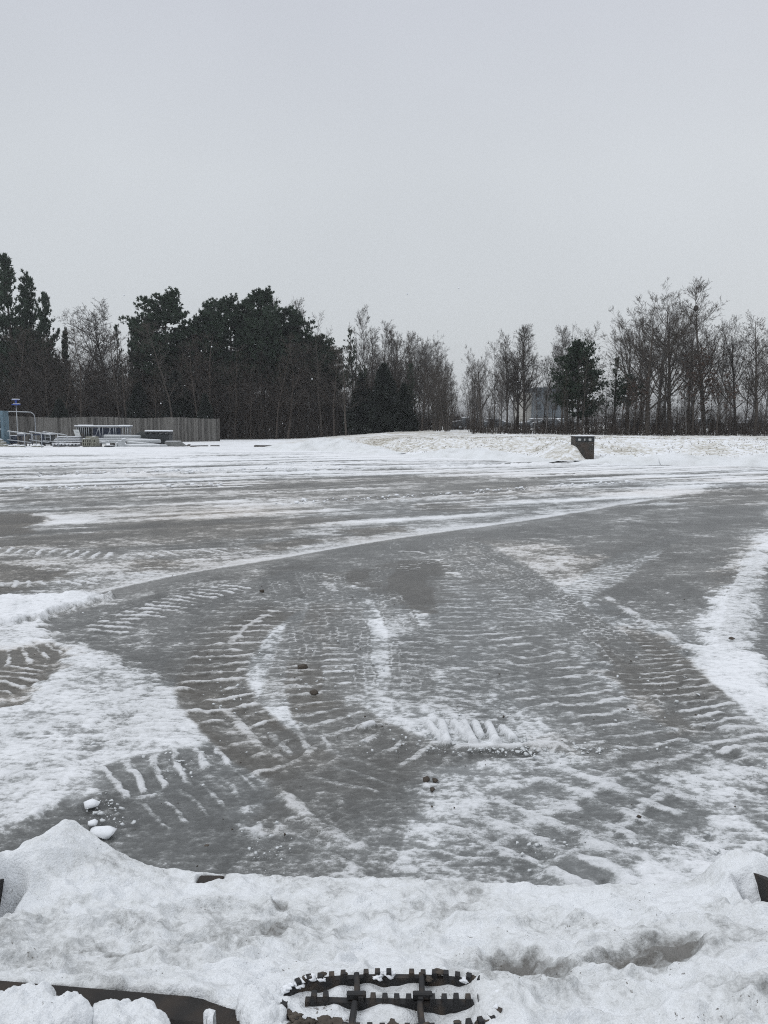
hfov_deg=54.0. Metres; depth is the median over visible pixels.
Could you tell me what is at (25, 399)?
bare shrub
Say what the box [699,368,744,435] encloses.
oak tree
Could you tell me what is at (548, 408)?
sapling
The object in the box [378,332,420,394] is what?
bare tree
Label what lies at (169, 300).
pine tree
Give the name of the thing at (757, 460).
snow bank
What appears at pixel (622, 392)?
tree
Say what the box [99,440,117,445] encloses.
box beam
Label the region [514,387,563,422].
office building
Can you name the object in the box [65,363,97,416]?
bare shrub
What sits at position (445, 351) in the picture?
bare tree
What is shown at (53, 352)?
pine tree
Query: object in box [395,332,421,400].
bare tree
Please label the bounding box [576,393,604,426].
bare shrub
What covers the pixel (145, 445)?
grey pipe
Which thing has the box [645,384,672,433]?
bare shrub
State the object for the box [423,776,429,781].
mud clod
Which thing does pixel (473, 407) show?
bare shrub
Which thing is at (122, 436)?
grey pipe
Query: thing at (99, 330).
bare tree
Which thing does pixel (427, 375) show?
bare tree
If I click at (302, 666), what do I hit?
mud clod
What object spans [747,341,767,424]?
bare tree
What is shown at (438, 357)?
bare tree
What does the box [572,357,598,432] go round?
sapling
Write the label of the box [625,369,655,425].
sapling
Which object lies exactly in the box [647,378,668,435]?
sapling
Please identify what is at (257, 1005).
snow clump
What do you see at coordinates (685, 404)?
sapling
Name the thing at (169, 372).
pine tree
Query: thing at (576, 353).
pine tree
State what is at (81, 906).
snow load
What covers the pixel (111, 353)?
sapling
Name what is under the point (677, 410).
sapling
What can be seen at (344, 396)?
sapling
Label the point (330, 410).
bare shrub
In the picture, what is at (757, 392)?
sapling
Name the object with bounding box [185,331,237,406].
sapling
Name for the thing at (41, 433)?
handrail
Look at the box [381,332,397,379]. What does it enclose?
bare tree
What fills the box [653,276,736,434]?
bare tree
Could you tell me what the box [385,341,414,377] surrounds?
bare tree
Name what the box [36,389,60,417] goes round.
bare shrub
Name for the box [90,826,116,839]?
snow chunk
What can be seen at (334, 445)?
snow bank
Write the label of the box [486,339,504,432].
bare tree
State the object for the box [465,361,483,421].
sapling
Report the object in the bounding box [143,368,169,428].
sapling
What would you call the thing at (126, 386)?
bare shrub
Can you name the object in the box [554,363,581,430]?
tree
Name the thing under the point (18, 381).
sapling
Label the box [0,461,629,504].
plow crumbs
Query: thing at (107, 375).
bare shrub
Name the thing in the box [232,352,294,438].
bare shrub
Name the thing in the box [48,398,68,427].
evergreen shrub
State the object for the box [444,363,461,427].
bare tree
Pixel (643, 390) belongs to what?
oak tree
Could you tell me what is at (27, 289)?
pine tree
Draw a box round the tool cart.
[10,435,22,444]
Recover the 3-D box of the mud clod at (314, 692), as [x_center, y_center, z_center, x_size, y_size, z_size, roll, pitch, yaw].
[-0.416,1.077,4.500,0.054,0.034,0.039,-5,8,-37]
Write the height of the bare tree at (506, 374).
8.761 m
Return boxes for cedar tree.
[340,376,385,434]
[358,363,405,432]
[385,382,419,431]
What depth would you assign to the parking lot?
5.13 m
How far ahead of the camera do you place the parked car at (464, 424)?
90.43 m
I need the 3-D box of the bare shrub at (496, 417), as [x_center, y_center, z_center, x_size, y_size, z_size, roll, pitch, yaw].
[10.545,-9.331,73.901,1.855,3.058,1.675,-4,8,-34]
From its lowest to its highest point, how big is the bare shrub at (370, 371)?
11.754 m
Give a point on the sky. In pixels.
(527, 154)
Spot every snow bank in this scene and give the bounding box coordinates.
[251,437,401,453]
[400,447,566,462]
[570,452,767,466]
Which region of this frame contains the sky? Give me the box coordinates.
[0,0,767,424]
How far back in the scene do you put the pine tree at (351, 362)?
90.72 m
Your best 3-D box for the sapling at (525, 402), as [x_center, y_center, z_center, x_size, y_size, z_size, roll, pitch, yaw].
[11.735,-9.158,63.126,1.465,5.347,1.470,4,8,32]
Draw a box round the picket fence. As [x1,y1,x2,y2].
[9,416,219,443]
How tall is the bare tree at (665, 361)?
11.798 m
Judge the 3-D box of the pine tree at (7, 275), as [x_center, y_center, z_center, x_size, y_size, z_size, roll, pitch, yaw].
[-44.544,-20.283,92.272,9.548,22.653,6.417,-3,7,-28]
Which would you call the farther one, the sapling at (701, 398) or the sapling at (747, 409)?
the sapling at (747, 409)
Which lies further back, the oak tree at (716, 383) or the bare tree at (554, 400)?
the bare tree at (554, 400)
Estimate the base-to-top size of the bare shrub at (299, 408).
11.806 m
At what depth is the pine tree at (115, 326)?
97.99 m
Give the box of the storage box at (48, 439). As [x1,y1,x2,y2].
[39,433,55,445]
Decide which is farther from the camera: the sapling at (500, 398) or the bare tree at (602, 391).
the bare tree at (602, 391)
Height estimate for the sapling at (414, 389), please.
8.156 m
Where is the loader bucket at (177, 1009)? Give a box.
[0,873,767,1023]
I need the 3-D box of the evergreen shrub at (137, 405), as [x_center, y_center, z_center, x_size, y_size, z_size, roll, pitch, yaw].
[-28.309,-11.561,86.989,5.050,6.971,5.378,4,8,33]
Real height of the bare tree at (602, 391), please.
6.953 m
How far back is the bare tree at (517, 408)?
64.85 m
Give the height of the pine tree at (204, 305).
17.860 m
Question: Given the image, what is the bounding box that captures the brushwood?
[0,338,494,439]
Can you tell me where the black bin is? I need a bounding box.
[145,430,172,443]
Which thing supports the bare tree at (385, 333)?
on the snow field
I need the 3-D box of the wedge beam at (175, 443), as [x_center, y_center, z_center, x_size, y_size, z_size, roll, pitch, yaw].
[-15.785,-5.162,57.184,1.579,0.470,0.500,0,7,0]
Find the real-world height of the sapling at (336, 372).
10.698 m
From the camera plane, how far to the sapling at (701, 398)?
58.98 m
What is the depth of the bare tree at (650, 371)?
58.54 m
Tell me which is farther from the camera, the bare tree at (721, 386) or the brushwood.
the brushwood
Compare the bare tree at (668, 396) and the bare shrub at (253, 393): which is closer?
the bare tree at (668, 396)
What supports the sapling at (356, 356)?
on the snow field
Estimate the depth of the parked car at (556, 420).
88.59 m
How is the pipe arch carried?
on the snow field
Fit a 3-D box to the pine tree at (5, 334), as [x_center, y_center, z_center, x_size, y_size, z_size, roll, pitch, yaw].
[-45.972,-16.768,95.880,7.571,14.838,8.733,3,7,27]
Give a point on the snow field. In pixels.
(564, 449)
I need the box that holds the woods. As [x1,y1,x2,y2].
[287,383,767,427]
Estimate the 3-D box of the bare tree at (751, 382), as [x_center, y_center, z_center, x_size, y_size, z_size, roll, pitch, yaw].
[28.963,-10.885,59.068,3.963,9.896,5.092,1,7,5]
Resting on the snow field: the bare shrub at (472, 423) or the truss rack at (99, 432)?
the bare shrub at (472, 423)
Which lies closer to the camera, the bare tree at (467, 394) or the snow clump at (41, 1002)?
the snow clump at (41, 1002)
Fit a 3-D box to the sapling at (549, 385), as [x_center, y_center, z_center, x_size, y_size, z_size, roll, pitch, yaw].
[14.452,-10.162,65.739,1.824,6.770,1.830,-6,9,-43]
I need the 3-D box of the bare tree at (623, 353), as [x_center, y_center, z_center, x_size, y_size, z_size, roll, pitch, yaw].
[20.965,-11.695,62.663,5.506,10.642,5.568,1,7,8]
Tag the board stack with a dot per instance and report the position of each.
(78, 439)
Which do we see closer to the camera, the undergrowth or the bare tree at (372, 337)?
the undergrowth
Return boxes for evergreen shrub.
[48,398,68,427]
[124,382,154,418]
[156,369,195,417]
[196,393,214,439]
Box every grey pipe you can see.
[104,435,140,437]
[124,444,167,446]
[125,439,160,442]
[127,441,153,443]
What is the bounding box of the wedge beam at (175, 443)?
[165,441,185,446]
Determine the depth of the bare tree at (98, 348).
90.48 m
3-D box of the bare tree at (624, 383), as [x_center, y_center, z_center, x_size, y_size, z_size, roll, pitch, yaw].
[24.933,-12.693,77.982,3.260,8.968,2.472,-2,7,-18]
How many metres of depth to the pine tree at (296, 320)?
92.39 m
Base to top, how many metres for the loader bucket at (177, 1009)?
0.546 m
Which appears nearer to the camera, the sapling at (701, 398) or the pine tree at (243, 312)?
the sapling at (701, 398)
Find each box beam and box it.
[98,438,121,439]
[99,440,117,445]
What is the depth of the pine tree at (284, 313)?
94.31 m
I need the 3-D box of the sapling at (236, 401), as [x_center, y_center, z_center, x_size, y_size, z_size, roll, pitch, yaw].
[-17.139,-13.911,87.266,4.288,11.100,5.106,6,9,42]
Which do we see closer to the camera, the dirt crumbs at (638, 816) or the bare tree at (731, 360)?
the dirt crumbs at (638, 816)
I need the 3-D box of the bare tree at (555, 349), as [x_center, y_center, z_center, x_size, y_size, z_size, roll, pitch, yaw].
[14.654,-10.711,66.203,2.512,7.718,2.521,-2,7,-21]
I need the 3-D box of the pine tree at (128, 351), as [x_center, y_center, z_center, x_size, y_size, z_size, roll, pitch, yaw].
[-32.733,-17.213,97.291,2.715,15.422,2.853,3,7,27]
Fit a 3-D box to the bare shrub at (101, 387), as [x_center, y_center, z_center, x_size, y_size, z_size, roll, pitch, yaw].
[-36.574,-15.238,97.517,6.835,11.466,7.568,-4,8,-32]
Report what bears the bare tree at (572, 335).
on the snow field
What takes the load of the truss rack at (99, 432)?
on the parking lot
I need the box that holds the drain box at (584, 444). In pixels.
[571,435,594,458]
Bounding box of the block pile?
[0,439,8,446]
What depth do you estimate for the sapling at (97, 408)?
87.96 m
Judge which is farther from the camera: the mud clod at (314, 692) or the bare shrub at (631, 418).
the bare shrub at (631, 418)
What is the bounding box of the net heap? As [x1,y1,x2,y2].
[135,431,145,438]
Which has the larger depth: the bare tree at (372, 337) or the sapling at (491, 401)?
the bare tree at (372, 337)
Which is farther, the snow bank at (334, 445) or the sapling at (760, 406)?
the sapling at (760, 406)
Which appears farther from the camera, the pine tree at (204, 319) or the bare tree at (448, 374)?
the bare tree at (448, 374)
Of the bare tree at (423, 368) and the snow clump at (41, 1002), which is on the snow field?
the bare tree at (423, 368)
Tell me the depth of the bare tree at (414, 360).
96.99 m
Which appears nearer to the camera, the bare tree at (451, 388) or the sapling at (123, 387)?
the sapling at (123, 387)
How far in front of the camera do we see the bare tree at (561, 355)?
69.15 m
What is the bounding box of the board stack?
[54,436,82,445]
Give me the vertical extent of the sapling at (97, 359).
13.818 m
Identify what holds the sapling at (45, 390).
on the snow field
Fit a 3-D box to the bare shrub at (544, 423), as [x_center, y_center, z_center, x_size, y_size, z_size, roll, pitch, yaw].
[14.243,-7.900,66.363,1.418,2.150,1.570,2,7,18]
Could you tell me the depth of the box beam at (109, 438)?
57.92 m
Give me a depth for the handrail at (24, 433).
53.89 m
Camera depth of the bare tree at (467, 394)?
72.24 m
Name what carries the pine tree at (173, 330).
on the snow field
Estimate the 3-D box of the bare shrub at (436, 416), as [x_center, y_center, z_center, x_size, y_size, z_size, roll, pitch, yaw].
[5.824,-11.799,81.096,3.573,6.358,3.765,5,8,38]
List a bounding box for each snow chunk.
[84,798,99,808]
[88,819,97,826]
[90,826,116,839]
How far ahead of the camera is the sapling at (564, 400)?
60.47 m
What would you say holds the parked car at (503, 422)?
on the snow field
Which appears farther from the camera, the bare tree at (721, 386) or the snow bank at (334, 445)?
the bare tree at (721, 386)
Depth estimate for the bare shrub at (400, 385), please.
90.96 m
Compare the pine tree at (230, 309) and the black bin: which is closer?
the black bin
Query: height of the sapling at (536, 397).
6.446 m
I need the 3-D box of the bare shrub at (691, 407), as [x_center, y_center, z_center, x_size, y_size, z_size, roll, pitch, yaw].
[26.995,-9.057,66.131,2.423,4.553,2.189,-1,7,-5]
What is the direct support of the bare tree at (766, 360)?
on the snow field
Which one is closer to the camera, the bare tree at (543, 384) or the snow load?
the snow load
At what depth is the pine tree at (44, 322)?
92.58 m
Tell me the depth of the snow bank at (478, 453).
35.68 m
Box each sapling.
[1,326,51,415]
[7,334,65,426]
[24,333,66,416]
[42,326,105,417]
[51,345,85,408]
[63,327,121,416]
[81,370,108,416]
[91,328,136,417]
[102,334,140,417]
[127,340,160,411]
[132,319,191,416]
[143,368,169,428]
[162,342,208,399]
[169,331,227,415]
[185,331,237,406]
[217,345,255,439]
[241,366,262,439]
[258,333,315,438]
[265,343,303,438]
[299,333,339,436]
[312,345,355,435]
[326,345,367,435]
[340,322,370,400]
[355,357,387,403]
[357,342,383,380]
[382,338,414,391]
[400,368,430,412]
[408,356,436,430]
[427,371,449,419]
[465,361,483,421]
[470,380,491,428]
[483,371,499,430]
[488,362,508,433]
[499,385,519,428]
[502,369,522,422]
[519,373,530,433]
[528,364,548,427]
[529,392,538,429]
[539,388,555,433]
[540,358,558,426]
[560,376,569,430]
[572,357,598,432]
[593,393,605,433]
[600,384,612,432]
[604,361,625,412]
[619,374,641,433]
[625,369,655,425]
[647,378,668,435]
[653,372,676,424]
[662,369,680,409]
[670,354,693,433]
[670,397,684,434]
[691,361,720,435]
[702,374,722,427]
[722,375,740,435]
[738,364,759,432]
[740,361,767,432]
[754,382,767,432]
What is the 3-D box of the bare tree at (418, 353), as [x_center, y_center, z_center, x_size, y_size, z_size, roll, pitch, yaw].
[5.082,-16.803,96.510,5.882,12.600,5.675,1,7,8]
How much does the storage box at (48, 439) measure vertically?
0.992 m
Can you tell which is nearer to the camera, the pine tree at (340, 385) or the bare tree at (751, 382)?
the bare tree at (751, 382)
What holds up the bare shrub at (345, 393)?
on the snow field
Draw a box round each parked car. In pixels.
[451,417,487,429]
[486,418,510,429]
[519,418,541,428]
[530,418,563,427]
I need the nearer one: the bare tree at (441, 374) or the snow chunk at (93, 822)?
the snow chunk at (93, 822)
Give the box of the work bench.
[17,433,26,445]
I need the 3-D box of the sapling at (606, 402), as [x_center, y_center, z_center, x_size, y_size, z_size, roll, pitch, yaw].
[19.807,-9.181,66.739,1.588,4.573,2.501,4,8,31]
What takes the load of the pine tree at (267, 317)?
on the snow field
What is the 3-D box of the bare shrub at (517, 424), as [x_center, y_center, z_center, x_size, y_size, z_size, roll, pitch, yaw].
[11.212,-7.710,64.543,1.413,2.060,1.341,2,7,19]
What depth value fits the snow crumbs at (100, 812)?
3.68 m
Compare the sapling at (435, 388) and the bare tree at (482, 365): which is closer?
the bare tree at (482, 365)
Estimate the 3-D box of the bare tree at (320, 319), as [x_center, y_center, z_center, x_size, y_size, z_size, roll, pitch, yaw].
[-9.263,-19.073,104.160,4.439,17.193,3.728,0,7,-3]
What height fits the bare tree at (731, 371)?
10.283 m
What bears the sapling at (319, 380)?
on the snow field
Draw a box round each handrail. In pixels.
[7,431,32,447]
[29,431,50,447]
[43,431,67,446]
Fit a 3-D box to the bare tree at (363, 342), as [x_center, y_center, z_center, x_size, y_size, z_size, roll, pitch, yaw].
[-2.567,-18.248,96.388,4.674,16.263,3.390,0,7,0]
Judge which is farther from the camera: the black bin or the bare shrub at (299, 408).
the bare shrub at (299, 408)
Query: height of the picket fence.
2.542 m
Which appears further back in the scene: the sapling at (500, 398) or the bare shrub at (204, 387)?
the bare shrub at (204, 387)
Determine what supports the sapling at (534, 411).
on the snow field
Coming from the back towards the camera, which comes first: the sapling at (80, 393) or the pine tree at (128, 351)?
the pine tree at (128, 351)
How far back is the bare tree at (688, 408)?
64.65 m
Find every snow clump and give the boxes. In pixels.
[0,981,92,1023]
[92,997,170,1023]
[203,1008,215,1023]
[235,983,286,1023]
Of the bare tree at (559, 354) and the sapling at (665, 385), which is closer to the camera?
the sapling at (665, 385)
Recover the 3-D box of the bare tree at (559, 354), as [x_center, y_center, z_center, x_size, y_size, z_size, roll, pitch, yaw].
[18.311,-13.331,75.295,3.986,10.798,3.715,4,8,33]
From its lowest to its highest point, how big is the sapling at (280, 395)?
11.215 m
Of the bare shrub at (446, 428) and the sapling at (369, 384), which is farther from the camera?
the sapling at (369, 384)
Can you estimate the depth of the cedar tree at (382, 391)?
85.99 m
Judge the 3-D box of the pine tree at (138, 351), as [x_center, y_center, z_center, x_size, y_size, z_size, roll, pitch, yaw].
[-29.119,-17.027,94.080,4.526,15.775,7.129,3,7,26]
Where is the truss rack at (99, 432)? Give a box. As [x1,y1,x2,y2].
[74,425,132,445]
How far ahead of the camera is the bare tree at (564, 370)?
69.33 m
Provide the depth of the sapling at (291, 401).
87.39 m
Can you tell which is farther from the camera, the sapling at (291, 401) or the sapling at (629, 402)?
the sapling at (291, 401)
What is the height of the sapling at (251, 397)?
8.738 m
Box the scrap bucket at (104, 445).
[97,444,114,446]
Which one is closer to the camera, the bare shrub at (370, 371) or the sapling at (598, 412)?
the sapling at (598, 412)
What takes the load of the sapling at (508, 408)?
on the snow field
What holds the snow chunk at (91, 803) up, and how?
on the parking lot
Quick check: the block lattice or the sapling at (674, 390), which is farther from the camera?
the sapling at (674, 390)
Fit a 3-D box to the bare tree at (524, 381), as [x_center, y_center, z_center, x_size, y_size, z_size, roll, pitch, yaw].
[11.461,-10.906,61.965,4.128,8.993,2.994,-2,7,-17]
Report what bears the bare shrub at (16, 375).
on the snow field
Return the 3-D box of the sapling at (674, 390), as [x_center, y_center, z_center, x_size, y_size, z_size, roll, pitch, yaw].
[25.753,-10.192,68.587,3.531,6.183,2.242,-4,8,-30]
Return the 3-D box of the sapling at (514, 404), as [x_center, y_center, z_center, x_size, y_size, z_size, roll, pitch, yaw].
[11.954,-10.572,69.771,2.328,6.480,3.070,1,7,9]
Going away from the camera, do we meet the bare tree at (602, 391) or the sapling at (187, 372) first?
the bare tree at (602, 391)
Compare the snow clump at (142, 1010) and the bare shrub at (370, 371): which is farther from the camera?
the bare shrub at (370, 371)
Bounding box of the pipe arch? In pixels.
[8,411,36,444]
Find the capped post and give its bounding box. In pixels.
[12,399,19,433]
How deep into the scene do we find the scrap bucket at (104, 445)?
55.66 m
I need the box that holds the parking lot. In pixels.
[0,444,767,885]
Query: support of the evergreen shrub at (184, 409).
on the snow field
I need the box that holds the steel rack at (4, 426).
[0,411,9,444]
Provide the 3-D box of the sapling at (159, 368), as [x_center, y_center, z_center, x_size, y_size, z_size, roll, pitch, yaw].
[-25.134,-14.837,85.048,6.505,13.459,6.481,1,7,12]
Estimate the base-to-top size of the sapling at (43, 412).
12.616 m
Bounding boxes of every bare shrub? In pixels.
[0,333,58,416]
[5,337,65,424]
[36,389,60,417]
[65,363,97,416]
[75,353,121,415]
[86,349,129,409]
[104,347,169,413]
[156,345,205,408]
[176,336,224,417]
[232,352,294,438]
[265,342,329,437]
[309,368,336,436]
[312,341,360,435]
[334,364,351,430]
[343,347,389,406]
[363,365,378,386]
[391,360,429,418]
[419,376,453,430]
[427,360,465,431]
[461,358,486,432]
[465,410,481,433]
[486,402,499,427]
[509,411,521,432]
[538,410,551,431]
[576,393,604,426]
[595,388,623,431]
[617,403,644,432]
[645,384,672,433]
[675,383,700,433]
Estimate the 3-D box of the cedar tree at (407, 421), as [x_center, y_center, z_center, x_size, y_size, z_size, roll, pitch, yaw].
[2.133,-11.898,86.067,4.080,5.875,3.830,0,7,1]
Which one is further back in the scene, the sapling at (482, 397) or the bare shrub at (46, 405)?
the bare shrub at (46, 405)
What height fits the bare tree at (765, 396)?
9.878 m
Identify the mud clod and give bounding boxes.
[297,664,307,668]
[310,689,317,694]
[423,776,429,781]
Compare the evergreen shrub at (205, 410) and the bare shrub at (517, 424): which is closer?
the bare shrub at (517, 424)
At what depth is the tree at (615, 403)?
63.10 m
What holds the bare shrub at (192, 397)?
on the snow field
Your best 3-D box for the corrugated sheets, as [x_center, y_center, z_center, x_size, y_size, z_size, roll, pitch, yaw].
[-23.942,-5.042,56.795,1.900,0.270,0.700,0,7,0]
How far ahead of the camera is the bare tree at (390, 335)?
96.56 m
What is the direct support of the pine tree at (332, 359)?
on the snow field
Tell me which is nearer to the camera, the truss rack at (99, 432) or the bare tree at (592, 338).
the truss rack at (99, 432)
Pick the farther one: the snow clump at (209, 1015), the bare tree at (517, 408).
the bare tree at (517, 408)
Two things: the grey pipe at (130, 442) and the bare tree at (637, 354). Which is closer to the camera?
the grey pipe at (130, 442)
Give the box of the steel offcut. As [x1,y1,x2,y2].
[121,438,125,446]
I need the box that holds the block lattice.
[82,436,99,446]
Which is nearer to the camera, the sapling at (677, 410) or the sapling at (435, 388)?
the sapling at (677, 410)
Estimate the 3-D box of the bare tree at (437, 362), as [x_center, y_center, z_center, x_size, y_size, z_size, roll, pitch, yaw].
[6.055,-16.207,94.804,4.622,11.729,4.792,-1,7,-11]
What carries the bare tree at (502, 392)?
on the snow field
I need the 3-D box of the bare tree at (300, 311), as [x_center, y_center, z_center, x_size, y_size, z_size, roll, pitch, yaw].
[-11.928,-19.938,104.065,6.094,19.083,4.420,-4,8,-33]
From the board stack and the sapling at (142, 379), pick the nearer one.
the board stack
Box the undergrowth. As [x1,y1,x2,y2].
[468,404,767,435]
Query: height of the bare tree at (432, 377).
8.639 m
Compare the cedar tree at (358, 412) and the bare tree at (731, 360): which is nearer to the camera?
the bare tree at (731, 360)
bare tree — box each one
[46,298,133,416]
[48,302,140,416]
[288,298,307,429]
[310,310,324,334]
[348,304,375,387]
[354,327,380,384]
[370,325,403,382]
[373,319,400,372]
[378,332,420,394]
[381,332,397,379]
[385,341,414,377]
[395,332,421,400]
[401,331,428,409]
[404,330,443,422]
[413,337,432,406]
[416,335,450,421]
[416,343,436,422]
[423,357,443,430]
[429,342,451,416]
[429,353,449,405]
[437,345,454,425]
[440,353,456,406]
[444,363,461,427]
[455,368,475,426]
[461,345,500,432]
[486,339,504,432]
[491,330,521,432]
[492,352,510,430]
[496,324,545,432]
[498,324,540,431]
[508,324,543,432]
[533,360,550,432]
[536,346,561,432]
[539,329,584,429]
[542,348,560,424]
[547,325,579,424]
[547,338,580,430]
[561,320,607,432]
[565,321,582,419]
[595,364,608,426]
[600,288,703,434]
[601,306,670,434]
[614,349,634,417]
[622,317,658,427]
[628,295,699,432]
[629,277,713,434]
[651,301,682,426]
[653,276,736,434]
[660,301,725,434]
[703,314,767,434]
[707,329,735,413]
[719,334,741,428]
[728,312,767,435]
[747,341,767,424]
[748,327,767,430]
[752,335,767,378]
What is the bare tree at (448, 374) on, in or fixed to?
on the snow field
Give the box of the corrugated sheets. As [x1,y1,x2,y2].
[52,443,80,446]
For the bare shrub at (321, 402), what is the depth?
92.93 m
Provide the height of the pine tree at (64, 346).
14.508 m
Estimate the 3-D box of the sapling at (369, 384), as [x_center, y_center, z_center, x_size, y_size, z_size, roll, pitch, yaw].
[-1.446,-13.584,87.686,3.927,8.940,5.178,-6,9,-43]
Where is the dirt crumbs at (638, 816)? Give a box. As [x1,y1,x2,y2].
[8,575,764,866]
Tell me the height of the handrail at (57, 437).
1.250 m
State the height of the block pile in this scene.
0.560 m
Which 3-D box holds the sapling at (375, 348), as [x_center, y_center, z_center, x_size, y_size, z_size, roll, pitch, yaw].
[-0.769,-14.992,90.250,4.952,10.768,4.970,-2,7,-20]
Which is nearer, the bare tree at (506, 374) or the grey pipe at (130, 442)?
the grey pipe at (130, 442)
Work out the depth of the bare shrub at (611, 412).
70.85 m
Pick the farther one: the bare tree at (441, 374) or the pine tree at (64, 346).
the bare tree at (441, 374)
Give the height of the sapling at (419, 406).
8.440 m
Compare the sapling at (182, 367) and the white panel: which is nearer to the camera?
the white panel
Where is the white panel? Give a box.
[73,430,83,442]
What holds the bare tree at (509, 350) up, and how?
on the snow field
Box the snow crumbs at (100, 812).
[69,586,758,873]
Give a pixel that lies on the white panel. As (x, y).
(76, 432)
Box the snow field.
[106,425,767,459]
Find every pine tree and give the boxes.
[0,252,61,410]
[0,327,33,415]
[16,268,51,385]
[22,342,72,411]
[31,292,65,407]
[60,327,77,408]
[111,323,123,413]
[118,286,206,385]
[118,327,137,394]
[124,311,172,407]
[149,345,199,407]
[163,323,206,395]
[182,308,222,380]
[189,292,265,438]
[198,297,221,367]
[223,306,275,428]
[232,286,297,437]
[248,321,292,436]
[266,305,302,433]
[269,326,303,436]
[279,310,319,395]
[293,335,333,435]
[301,333,342,397]
[319,345,350,415]
[336,328,369,397]
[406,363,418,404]
[543,338,611,428]
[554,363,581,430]
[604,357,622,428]
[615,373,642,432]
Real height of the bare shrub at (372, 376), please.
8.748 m
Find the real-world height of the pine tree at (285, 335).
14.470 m
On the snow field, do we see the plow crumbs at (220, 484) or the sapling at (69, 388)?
the sapling at (69, 388)
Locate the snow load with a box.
[0,819,767,1023]
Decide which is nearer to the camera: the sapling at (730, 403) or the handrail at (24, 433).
the handrail at (24, 433)
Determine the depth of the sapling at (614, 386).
71.44 m
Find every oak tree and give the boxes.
[619,377,650,434]
[669,347,718,435]
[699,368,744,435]
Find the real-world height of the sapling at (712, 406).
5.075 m
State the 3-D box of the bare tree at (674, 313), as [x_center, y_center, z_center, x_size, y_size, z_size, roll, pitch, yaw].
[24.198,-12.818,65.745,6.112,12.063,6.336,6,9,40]
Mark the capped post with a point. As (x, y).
(16, 404)
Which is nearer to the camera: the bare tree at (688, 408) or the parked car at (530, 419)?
the bare tree at (688, 408)
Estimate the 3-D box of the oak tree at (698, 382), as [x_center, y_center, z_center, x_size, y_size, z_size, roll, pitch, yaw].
[23.953,-9.368,58.441,3.389,6.938,3.112,-4,7,-29]
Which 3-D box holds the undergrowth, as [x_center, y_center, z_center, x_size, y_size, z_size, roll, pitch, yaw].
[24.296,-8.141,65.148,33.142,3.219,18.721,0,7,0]
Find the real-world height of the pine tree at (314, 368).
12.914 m
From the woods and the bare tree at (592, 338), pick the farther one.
the woods
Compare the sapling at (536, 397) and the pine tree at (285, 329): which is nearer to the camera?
the sapling at (536, 397)
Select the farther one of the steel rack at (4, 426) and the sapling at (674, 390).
the sapling at (674, 390)
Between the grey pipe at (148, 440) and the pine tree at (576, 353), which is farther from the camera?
the pine tree at (576, 353)

